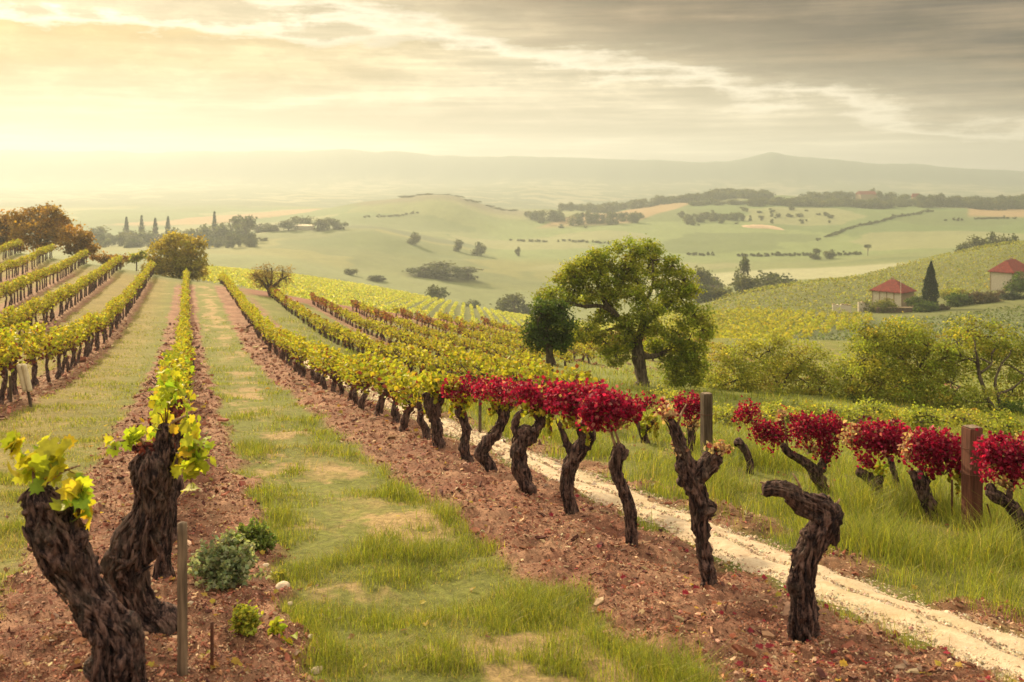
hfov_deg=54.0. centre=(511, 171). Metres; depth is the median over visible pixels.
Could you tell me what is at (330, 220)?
tree
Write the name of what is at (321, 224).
tree
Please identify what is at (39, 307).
vine
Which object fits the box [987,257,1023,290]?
house
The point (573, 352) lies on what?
vine
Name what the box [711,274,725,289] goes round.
bush
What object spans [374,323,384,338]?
vine
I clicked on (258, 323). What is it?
vine
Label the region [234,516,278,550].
shrub
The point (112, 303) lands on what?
vine
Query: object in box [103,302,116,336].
vine
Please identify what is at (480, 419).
stake
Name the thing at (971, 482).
vineyard post
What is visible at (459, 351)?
vine
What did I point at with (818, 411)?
bush
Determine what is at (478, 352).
vine
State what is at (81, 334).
vine
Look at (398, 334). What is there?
vine
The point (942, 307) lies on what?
bush
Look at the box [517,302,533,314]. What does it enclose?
bush
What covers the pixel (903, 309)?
retaining wall
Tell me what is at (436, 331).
vine
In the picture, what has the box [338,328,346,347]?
vine
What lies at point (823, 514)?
vine
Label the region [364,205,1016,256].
field hedges
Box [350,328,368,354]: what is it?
vine
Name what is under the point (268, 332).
vine
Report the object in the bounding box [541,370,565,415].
vine
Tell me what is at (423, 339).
vine
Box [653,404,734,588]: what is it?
vine
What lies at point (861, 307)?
wall
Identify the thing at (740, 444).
vine
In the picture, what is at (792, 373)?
tree
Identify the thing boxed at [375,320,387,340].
vine
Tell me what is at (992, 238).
tree
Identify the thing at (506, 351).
vine
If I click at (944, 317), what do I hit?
vineyard
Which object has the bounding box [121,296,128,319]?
vine
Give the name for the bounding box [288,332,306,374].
vine
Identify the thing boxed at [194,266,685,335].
striped vineyard
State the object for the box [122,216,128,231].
cypress tree
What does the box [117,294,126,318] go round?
vine
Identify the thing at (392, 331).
vine
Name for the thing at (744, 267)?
tree
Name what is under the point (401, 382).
vine
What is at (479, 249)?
tree
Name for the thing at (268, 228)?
tree
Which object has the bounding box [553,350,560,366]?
vine
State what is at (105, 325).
vine
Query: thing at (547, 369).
vine
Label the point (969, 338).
tree
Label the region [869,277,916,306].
house
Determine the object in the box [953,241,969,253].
bush
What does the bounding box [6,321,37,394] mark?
vine
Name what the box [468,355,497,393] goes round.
vine
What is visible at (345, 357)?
vine
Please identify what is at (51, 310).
vine
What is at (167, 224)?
cypress tree
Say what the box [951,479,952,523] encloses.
stake
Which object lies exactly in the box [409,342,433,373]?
vine
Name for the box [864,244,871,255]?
tree
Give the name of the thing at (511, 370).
vine
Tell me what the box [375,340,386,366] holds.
vine
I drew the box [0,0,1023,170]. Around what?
sky
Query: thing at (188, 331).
vine
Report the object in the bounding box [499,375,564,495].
vine
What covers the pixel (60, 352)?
vine
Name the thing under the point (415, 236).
tree
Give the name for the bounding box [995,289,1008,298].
bush
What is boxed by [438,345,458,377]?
vine
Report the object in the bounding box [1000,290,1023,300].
bush
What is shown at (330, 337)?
vine
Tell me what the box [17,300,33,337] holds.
vine
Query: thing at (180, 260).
crest tree
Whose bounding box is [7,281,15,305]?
vine
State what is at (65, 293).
vine
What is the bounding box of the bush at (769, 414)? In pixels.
[729,400,786,424]
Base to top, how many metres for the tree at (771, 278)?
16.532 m
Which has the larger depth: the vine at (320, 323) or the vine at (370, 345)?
the vine at (320, 323)
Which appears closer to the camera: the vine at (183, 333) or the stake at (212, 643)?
the stake at (212, 643)
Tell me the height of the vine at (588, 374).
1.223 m
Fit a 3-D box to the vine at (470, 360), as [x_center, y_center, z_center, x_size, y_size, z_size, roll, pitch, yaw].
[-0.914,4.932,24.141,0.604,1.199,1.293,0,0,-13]
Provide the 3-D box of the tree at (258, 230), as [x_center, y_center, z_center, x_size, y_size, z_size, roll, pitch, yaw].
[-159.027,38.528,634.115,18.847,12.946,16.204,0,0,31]
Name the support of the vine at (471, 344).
on the ground at (180, 189)
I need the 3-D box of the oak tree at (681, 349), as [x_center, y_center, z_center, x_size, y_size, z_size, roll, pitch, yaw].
[4.219,5.387,37.981,7.237,6.119,3.132,0,0,0]
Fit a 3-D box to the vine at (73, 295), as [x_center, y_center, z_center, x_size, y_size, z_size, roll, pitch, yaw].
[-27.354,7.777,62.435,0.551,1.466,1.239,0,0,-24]
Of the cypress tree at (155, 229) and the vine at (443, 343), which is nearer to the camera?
the vine at (443, 343)
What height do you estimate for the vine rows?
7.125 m
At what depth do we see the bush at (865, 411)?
23.05 m
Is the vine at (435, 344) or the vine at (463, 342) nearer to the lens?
the vine at (435, 344)
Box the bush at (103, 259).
[87,250,130,267]
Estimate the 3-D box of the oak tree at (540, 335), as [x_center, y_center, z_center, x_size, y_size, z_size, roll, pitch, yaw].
[1.340,6.107,36.124,2.234,3.406,2.262,0,0,0]
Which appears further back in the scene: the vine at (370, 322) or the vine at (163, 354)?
the vine at (370, 322)
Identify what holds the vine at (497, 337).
on the ground at (180, 189)
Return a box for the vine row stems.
[0,245,714,359]
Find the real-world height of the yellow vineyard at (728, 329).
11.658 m
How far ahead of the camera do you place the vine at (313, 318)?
53.59 m
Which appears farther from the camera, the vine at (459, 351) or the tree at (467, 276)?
the tree at (467, 276)
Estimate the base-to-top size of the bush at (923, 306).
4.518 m
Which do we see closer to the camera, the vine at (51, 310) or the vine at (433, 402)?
the vine at (433, 402)
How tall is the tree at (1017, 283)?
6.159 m
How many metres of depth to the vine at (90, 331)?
37.34 m
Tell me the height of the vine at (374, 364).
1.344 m
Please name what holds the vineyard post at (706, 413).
on the ground at (180, 189)
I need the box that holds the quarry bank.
[743,225,783,229]
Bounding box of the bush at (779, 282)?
[774,280,794,287]
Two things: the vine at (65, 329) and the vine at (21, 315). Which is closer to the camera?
the vine at (65, 329)
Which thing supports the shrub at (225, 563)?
on the ground at (180, 189)
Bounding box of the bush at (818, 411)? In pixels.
[786,399,860,432]
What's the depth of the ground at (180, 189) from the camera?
72.65 m
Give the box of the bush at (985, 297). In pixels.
[966,291,1002,304]
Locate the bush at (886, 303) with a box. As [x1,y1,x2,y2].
[858,297,901,312]
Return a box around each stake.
[8,376,11,401]
[177,521,187,676]
[210,621,213,668]
[478,399,481,432]
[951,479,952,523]
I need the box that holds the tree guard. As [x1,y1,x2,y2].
[16,364,32,406]
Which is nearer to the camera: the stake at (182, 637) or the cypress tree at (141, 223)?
the stake at (182, 637)
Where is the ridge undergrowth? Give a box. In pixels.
[92,230,268,248]
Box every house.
[293,224,314,229]
[856,191,876,199]
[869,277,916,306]
[911,193,919,203]
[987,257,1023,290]
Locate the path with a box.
[304,360,1023,681]
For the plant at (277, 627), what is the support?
on the ground at (180, 189)
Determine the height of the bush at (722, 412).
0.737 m
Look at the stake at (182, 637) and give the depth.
4.73 m
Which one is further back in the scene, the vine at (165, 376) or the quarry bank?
the quarry bank
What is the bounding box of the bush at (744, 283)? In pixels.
[727,274,768,293]
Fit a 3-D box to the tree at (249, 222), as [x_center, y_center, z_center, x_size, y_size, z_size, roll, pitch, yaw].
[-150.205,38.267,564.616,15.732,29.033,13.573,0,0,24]
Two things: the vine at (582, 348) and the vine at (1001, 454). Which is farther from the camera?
the vine at (582, 348)
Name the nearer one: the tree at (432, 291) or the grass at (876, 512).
the grass at (876, 512)
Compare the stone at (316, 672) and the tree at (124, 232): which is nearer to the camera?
the stone at (316, 672)
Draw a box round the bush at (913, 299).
[904,296,924,306]
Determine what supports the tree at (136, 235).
on the ground at (180, 189)
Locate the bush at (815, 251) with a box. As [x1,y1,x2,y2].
[809,248,821,259]
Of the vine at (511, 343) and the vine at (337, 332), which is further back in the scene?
the vine at (511, 343)
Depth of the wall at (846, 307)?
200.00 m
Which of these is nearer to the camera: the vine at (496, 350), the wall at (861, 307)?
the vine at (496, 350)
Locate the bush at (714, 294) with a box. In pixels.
[695,282,732,303]
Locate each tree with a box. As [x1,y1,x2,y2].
[0,201,80,255]
[0,209,30,252]
[54,220,100,262]
[88,225,110,243]
[115,229,135,242]
[121,229,150,243]
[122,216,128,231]
[138,215,145,244]
[138,229,213,280]
[139,231,163,244]
[152,218,158,235]
[164,216,170,233]
[164,227,184,235]
[182,223,215,237]
[198,222,231,238]
[211,211,217,230]
[215,215,244,238]
[229,215,257,238]
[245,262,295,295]
[248,223,271,232]
[263,223,287,231]
[278,219,299,230]
[288,216,314,223]
[310,218,331,230]
[325,217,339,228]
[332,222,348,228]
[343,268,358,274]
[401,267,439,277]
[406,231,420,243]
[416,261,483,279]
[424,284,450,299]
[454,266,478,279]
[470,241,486,255]
[489,293,527,313]
[514,246,520,255]
[518,296,580,376]
[528,234,718,388]
[688,265,717,303]
[697,329,853,395]
[734,254,750,292]
[756,270,797,288]
[818,311,958,404]
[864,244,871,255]
[919,261,939,305]
[919,312,1023,412]
[966,234,988,248]
[985,231,1005,247]
[997,233,1019,244]
[1001,270,1023,291]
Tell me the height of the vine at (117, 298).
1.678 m
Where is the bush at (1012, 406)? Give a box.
[993,398,1023,415]
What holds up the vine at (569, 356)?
on the ground at (180, 189)
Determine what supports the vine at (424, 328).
on the ground at (180, 189)
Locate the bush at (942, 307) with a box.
[936,304,950,310]
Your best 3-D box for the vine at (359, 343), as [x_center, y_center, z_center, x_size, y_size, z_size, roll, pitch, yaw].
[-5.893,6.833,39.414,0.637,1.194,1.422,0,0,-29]
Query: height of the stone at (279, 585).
0.052 m
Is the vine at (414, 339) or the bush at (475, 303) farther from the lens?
the bush at (475, 303)
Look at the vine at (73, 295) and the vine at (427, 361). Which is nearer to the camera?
the vine at (427, 361)
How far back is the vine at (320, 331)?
51.56 m
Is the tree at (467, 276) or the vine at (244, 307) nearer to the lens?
the vine at (244, 307)
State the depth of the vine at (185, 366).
17.61 m
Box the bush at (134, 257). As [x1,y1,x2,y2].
[123,249,147,270]
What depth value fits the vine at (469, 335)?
61.38 m
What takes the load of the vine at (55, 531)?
on the ground at (180, 189)
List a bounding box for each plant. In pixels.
[227,599,263,636]
[267,616,287,636]
[273,569,287,580]
[280,631,297,645]
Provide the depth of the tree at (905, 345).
37.58 m
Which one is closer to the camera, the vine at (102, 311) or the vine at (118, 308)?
the vine at (102, 311)
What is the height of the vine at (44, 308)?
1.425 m
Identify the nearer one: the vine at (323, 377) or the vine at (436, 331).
the vine at (323, 377)
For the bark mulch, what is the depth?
6.47 m
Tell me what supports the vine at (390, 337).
on the ground at (180, 189)
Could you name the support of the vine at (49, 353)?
on the ground at (180, 189)
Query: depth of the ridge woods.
1000.21 m
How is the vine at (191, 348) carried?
on the ground at (180, 189)
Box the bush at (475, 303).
[461,299,483,308]
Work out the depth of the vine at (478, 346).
47.77 m
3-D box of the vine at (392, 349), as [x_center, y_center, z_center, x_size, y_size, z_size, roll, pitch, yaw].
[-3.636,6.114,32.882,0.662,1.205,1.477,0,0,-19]
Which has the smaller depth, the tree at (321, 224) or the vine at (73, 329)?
the vine at (73, 329)
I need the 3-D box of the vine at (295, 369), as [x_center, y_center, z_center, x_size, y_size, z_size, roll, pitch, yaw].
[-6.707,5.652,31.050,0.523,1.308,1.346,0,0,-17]
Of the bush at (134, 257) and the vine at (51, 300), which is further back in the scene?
the bush at (134, 257)
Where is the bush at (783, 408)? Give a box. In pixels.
[755,400,804,423]
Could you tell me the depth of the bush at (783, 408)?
24.16 m
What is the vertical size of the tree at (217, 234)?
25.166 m
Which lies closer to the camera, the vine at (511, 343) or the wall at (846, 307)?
the vine at (511, 343)
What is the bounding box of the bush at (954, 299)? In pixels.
[941,291,976,306]
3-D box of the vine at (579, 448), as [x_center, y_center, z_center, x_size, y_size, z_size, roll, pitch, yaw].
[0.632,2.475,8.822,0.737,1.287,0.549,0,0,0]
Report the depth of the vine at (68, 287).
60.22 m
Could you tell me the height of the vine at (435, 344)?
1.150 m
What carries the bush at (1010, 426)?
on the ground at (180, 189)
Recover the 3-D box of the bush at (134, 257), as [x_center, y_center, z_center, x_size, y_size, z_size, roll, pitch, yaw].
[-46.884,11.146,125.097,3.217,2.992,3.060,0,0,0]
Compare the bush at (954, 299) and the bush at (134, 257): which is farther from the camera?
the bush at (954, 299)
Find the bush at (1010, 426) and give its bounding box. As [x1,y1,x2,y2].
[972,404,1023,440]
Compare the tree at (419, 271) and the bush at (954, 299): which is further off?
the tree at (419, 271)
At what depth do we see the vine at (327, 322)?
49.35 m
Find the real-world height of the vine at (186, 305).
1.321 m
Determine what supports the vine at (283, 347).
on the ground at (180, 189)
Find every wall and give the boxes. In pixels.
[832,303,850,312]
[858,301,869,311]
[876,307,912,312]
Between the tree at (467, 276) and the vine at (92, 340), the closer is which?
the vine at (92, 340)
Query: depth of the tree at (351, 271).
418.97 m
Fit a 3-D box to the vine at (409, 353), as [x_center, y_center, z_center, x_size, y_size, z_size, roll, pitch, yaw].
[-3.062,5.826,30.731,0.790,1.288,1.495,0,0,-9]
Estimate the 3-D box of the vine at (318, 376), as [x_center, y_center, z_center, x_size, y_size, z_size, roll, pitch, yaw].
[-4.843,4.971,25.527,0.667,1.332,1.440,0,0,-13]
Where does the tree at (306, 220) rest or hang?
on the ground at (180, 189)
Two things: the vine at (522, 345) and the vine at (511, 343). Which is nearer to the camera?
the vine at (522, 345)
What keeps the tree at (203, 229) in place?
on the ground at (180, 189)
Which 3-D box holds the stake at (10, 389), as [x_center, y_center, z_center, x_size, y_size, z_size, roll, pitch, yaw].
[-10.142,4.519,20.325,0.060,0.784,0.127,0,0,-43]
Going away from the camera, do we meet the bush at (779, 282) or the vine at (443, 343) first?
the vine at (443, 343)
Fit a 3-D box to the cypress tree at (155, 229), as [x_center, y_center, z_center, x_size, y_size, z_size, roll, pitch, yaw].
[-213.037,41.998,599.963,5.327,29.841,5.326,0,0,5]
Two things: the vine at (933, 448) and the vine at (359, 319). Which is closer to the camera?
the vine at (933, 448)
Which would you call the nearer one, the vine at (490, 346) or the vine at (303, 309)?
the vine at (490, 346)
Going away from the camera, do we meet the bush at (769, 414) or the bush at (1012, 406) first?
the bush at (769, 414)
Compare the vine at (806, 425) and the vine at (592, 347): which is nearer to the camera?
the vine at (806, 425)
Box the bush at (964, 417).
[935,402,1007,437]
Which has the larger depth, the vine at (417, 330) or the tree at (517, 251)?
the tree at (517, 251)
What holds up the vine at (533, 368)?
on the ground at (180, 189)
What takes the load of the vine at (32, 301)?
on the ground at (180, 189)
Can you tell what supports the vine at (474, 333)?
on the ground at (180, 189)
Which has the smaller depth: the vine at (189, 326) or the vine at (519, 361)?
the vine at (519, 361)
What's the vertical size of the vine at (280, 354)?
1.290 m
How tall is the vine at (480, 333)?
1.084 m
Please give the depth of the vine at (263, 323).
44.38 m
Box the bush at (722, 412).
[713,401,751,425]
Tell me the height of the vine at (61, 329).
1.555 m
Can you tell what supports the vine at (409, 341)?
on the ground at (180, 189)
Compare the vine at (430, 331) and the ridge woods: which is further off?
the ridge woods
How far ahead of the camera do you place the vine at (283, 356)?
35.33 m
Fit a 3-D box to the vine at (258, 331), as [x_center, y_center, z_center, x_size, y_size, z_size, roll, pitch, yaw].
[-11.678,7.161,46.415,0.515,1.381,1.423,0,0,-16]
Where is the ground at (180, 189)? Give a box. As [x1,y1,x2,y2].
[0,149,1023,681]
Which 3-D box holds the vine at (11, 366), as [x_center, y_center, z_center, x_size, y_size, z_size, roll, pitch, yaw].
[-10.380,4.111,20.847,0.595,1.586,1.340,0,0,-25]
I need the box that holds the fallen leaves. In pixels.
[0,383,1023,681]
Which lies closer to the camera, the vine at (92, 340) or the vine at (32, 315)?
the vine at (92, 340)
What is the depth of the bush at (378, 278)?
408.24 m
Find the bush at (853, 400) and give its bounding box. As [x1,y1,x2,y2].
[846,394,873,403]
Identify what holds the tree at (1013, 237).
on the ground at (180, 189)
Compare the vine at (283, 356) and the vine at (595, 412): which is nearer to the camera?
the vine at (595, 412)
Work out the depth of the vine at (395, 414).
16.70 m
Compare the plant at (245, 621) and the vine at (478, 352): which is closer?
the plant at (245, 621)
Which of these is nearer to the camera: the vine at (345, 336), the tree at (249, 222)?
the vine at (345, 336)
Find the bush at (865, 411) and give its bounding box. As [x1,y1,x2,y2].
[832,394,895,430]
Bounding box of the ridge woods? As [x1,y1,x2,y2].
[398,188,1023,225]
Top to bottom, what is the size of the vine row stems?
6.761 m
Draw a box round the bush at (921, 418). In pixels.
[889,399,960,432]
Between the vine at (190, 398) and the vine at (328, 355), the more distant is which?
the vine at (328, 355)
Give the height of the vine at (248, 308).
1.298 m
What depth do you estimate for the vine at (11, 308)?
40.28 m
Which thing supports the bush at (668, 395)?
on the ground at (180, 189)
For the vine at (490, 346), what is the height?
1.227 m
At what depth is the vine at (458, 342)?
50.98 m
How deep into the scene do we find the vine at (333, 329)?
47.09 m
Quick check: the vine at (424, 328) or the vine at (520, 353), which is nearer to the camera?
the vine at (520, 353)
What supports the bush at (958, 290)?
on the ground at (180, 189)
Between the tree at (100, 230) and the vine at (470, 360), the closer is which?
the vine at (470, 360)
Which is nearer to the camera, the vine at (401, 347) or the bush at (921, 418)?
the bush at (921, 418)
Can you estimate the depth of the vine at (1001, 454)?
8.25 m
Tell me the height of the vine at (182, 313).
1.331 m
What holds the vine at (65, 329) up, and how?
on the ground at (180, 189)
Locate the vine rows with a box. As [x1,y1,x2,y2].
[0,239,725,353]
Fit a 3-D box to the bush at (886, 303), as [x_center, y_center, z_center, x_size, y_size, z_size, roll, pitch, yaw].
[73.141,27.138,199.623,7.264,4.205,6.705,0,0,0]
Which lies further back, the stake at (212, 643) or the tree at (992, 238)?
the tree at (992, 238)
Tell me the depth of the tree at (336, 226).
637.65 m
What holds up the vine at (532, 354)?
on the ground at (180, 189)
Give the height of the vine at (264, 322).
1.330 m
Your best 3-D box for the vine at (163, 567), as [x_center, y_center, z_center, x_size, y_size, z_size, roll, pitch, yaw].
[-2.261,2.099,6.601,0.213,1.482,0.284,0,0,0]
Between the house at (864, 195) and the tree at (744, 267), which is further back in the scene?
the house at (864, 195)
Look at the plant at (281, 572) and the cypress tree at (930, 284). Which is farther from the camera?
the cypress tree at (930, 284)
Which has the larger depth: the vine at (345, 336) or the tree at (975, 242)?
the tree at (975, 242)
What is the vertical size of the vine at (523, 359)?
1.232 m
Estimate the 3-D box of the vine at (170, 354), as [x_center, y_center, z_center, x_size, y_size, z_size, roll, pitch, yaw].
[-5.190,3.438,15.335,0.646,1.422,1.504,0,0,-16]
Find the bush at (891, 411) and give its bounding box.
[861,399,921,431]
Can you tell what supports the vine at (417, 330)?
on the ground at (180, 189)
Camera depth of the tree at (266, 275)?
83.81 m
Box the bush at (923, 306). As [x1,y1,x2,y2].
[911,300,939,312]
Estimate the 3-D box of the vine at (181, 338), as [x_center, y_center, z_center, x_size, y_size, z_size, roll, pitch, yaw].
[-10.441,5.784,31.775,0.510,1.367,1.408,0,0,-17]
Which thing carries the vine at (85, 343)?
on the ground at (180, 189)
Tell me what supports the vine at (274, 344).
on the ground at (180, 189)
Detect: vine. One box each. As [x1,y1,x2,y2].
[0,281,10,307]
[0,327,22,404]
[0,341,8,366]
[0,425,147,681]
[1,305,19,327]
[1,314,11,328]
[5,332,27,399]
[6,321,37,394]
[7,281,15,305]
[8,310,21,328]
[9,279,16,304]
[13,308,29,338]
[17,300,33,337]
[19,297,41,329]
[21,335,48,388]
[25,321,56,385]
[30,304,39,330]
[32,296,45,321]
[37,300,51,326]
[40,297,54,323]
[40,329,60,381]
[42,290,56,321]
[44,291,58,321]
[44,327,66,378]
[45,326,68,376]
[53,294,61,317]
[55,287,67,315]
[58,325,72,373]
[60,288,70,314]
[62,321,84,371]
[63,283,72,309]
[64,286,70,310]
[65,332,81,368]
[67,283,74,307]
[71,286,76,306]
[73,326,85,365]
[74,319,89,363]
[78,310,95,353]
[79,317,93,356]
[81,313,98,356]
[85,312,101,350]
[94,311,102,350]
[94,313,105,346]
[96,309,109,336]
[100,394,216,636]
[102,312,109,343]
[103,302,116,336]
[104,300,118,328]
[105,300,119,329]
[105,311,113,339]
[112,297,124,325]
[114,299,123,328]
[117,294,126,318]
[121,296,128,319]
[135,402,210,498]
[139,377,200,441]
[146,367,198,412]
[148,357,192,399]
[148,378,183,579]
[149,345,193,401]
[150,387,197,441]
[156,364,186,542]
[158,345,195,401]
[163,342,201,386]
[172,329,192,347]
[174,309,188,320]
[174,335,188,344]
[175,320,191,334]
[176,326,193,344]
[181,302,191,313]
[181,332,195,383]
[181,355,191,393]
[241,300,247,319]
[242,301,253,322]
[249,307,260,329]
[250,310,260,333]
[254,310,261,337]
[256,315,264,340]
[259,317,272,341]
[260,318,272,344]
[261,322,273,351]
[263,316,274,345]
[269,327,276,352]
[271,329,281,355]
[272,325,281,358]
[276,328,285,360]
[277,329,292,363]
[280,330,294,365]
[287,331,297,371]
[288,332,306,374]
[291,336,312,377]
[298,307,306,322]
[301,308,315,326]
[302,340,315,379]
[304,345,324,383]
[307,340,324,385]
[309,313,317,331]
[313,318,321,334]
[313,344,331,389]
[317,319,325,336]
[319,318,329,338]
[320,346,344,392]
[325,322,335,342]
[326,321,331,340]
[327,348,345,395]
[331,318,343,344]
[333,325,344,346]
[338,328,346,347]
[339,348,354,400]
[340,328,351,350]
[343,354,370,405]
[344,331,355,352]
[344,352,372,408]
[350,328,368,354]
[351,329,366,353]
[355,315,362,330]
[356,348,396,415]
[363,317,370,333]
[365,337,375,356]
[366,315,373,335]
[368,338,380,356]
[370,317,381,337]
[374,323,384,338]
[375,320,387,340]
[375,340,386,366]
[376,355,410,422]
[378,340,395,362]
[380,360,422,431]
[383,324,392,342]
[385,329,394,344]
[386,325,397,342]
[389,338,405,361]
[394,329,402,345]
[394,339,408,369]
[396,327,409,345]
[398,342,416,371]
[404,370,445,439]
[405,328,413,344]
[407,330,421,347]
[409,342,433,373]
[412,324,417,334]
[412,324,420,335]
[412,367,466,448]
[416,335,425,348]
[419,335,434,352]
[420,325,430,337]
[420,351,437,374]
[426,326,435,341]
[428,335,441,356]
[430,337,442,357]
[430,351,453,376]
[432,329,441,338]
[436,335,452,360]
[438,330,444,339]
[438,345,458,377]
[440,371,499,461]
[443,330,457,345]
[448,346,472,386]
[449,344,459,366]
[455,334,463,346]
[457,333,469,352]
[458,351,483,383]
[464,337,476,349]
[465,329,473,339]
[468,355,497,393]
[468,373,536,471]
[469,327,479,339]
[472,340,481,350]
[472,348,484,368]
[475,334,491,354]
[477,331,486,340]
[478,352,492,371]
[479,332,488,341]
[480,339,499,356]
[484,356,516,390]
[489,332,502,345]
[489,352,502,368]
[491,341,504,357]
[496,334,510,348]
[499,345,513,359]
[499,355,527,407]
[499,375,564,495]
[506,339,515,353]
[507,353,523,379]
[510,347,526,360]
[511,339,523,348]
[516,354,551,390]
[517,338,529,353]
[522,350,542,380]
[523,348,544,361]
[536,360,558,383]
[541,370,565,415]
[543,377,625,514]
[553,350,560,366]
[554,349,573,366]
[556,363,605,387]
[567,345,579,359]
[575,343,589,361]
[575,382,645,546]
[584,349,597,363]
[587,342,595,350]
[626,390,672,442]
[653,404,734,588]
[671,390,699,453]
[731,395,848,493]
[733,437,753,473]
[760,473,844,643]
[836,415,914,506]
[887,431,918,490]
[897,425,960,521]
[970,428,1023,542]
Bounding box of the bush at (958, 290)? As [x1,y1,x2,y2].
[939,285,966,296]
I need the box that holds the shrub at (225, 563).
[187,527,271,590]
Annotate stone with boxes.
[275,581,289,588]
[311,666,322,673]
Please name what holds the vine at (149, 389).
on the ground at (180, 189)
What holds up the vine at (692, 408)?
on the ground at (180, 189)
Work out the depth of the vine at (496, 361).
22.05 m
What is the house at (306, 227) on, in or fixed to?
on the ground at (180, 189)
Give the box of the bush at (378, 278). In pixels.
[366,275,386,281]
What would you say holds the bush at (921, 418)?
on the ground at (180, 189)
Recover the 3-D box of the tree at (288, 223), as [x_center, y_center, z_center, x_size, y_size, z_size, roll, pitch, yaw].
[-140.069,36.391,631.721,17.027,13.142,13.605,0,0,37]
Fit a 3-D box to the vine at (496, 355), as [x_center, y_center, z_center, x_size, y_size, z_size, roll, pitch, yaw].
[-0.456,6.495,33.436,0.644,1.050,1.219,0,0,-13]
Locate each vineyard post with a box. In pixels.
[699,392,713,455]
[960,424,982,530]
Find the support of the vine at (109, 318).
on the ground at (180, 189)
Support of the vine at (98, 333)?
on the ground at (180, 189)
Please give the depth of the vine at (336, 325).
45.93 m
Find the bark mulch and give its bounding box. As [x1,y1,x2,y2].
[0,316,1023,681]
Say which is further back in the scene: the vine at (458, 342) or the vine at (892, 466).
the vine at (458, 342)
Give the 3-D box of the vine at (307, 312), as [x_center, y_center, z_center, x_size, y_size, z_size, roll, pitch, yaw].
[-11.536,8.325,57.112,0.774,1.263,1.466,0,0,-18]
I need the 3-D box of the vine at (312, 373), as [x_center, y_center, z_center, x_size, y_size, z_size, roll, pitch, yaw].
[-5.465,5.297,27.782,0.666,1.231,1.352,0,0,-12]
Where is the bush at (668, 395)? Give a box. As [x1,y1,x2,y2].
[650,383,696,403]
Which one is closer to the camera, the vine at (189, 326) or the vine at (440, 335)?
the vine at (189, 326)
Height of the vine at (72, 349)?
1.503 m
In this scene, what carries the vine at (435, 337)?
on the ground at (180, 189)
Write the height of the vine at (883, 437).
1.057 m
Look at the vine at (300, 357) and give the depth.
28.72 m
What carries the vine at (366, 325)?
on the ground at (180, 189)
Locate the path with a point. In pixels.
(959, 641)
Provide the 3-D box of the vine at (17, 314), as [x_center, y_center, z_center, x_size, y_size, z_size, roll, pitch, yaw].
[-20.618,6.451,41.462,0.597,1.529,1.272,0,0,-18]
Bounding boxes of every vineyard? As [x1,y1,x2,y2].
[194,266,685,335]
[668,306,872,339]
[696,240,1023,312]
[802,304,1023,342]
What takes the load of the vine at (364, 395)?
on the ground at (180, 189)
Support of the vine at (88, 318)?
on the ground at (180, 189)
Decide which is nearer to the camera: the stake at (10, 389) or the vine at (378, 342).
the stake at (10, 389)
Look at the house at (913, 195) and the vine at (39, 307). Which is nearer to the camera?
the vine at (39, 307)
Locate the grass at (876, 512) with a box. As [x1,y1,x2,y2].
[0,302,1023,681]
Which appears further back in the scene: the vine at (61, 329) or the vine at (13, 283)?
the vine at (13, 283)
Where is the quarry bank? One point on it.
(763, 226)
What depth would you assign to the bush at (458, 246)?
607.84 m
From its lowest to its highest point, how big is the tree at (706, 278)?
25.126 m
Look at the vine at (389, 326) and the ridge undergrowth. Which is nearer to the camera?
the vine at (389, 326)
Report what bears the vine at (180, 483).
on the ground at (180, 189)
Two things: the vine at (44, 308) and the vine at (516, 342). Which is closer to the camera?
the vine at (44, 308)
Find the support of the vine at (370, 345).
on the ground at (180, 189)
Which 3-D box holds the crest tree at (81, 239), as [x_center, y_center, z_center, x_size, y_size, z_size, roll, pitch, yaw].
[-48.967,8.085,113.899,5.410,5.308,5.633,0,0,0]
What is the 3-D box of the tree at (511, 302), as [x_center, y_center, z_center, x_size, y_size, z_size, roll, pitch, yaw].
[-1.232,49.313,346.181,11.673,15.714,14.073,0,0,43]
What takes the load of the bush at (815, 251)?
on the ground at (180, 189)
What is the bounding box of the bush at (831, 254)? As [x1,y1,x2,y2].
[823,249,836,258]
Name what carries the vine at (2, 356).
on the ground at (180, 189)
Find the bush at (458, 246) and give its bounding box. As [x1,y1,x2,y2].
[453,238,463,250]
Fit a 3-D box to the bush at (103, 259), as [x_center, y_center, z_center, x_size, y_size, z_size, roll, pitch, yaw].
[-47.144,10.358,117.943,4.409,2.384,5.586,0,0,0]
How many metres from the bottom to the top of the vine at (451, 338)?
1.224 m
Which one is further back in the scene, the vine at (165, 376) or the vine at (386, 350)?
the vine at (386, 350)
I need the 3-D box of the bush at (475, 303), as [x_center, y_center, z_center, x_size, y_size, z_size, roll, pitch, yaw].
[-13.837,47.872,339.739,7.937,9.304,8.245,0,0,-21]
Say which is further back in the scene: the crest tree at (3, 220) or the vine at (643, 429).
the crest tree at (3, 220)
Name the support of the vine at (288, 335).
on the ground at (180, 189)
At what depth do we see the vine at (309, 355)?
26.54 m
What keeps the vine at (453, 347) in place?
on the ground at (180, 189)
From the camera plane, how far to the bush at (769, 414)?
22.95 m
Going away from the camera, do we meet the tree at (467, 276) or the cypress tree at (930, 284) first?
the cypress tree at (930, 284)
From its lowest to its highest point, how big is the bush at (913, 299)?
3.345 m
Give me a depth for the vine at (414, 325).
60.92 m
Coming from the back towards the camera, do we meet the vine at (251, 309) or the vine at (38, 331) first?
the vine at (251, 309)
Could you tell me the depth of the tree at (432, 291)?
329.42 m
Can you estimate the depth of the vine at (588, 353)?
51.86 m
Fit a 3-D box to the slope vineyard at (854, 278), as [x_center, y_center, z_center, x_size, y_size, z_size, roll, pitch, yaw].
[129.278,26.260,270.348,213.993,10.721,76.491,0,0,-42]

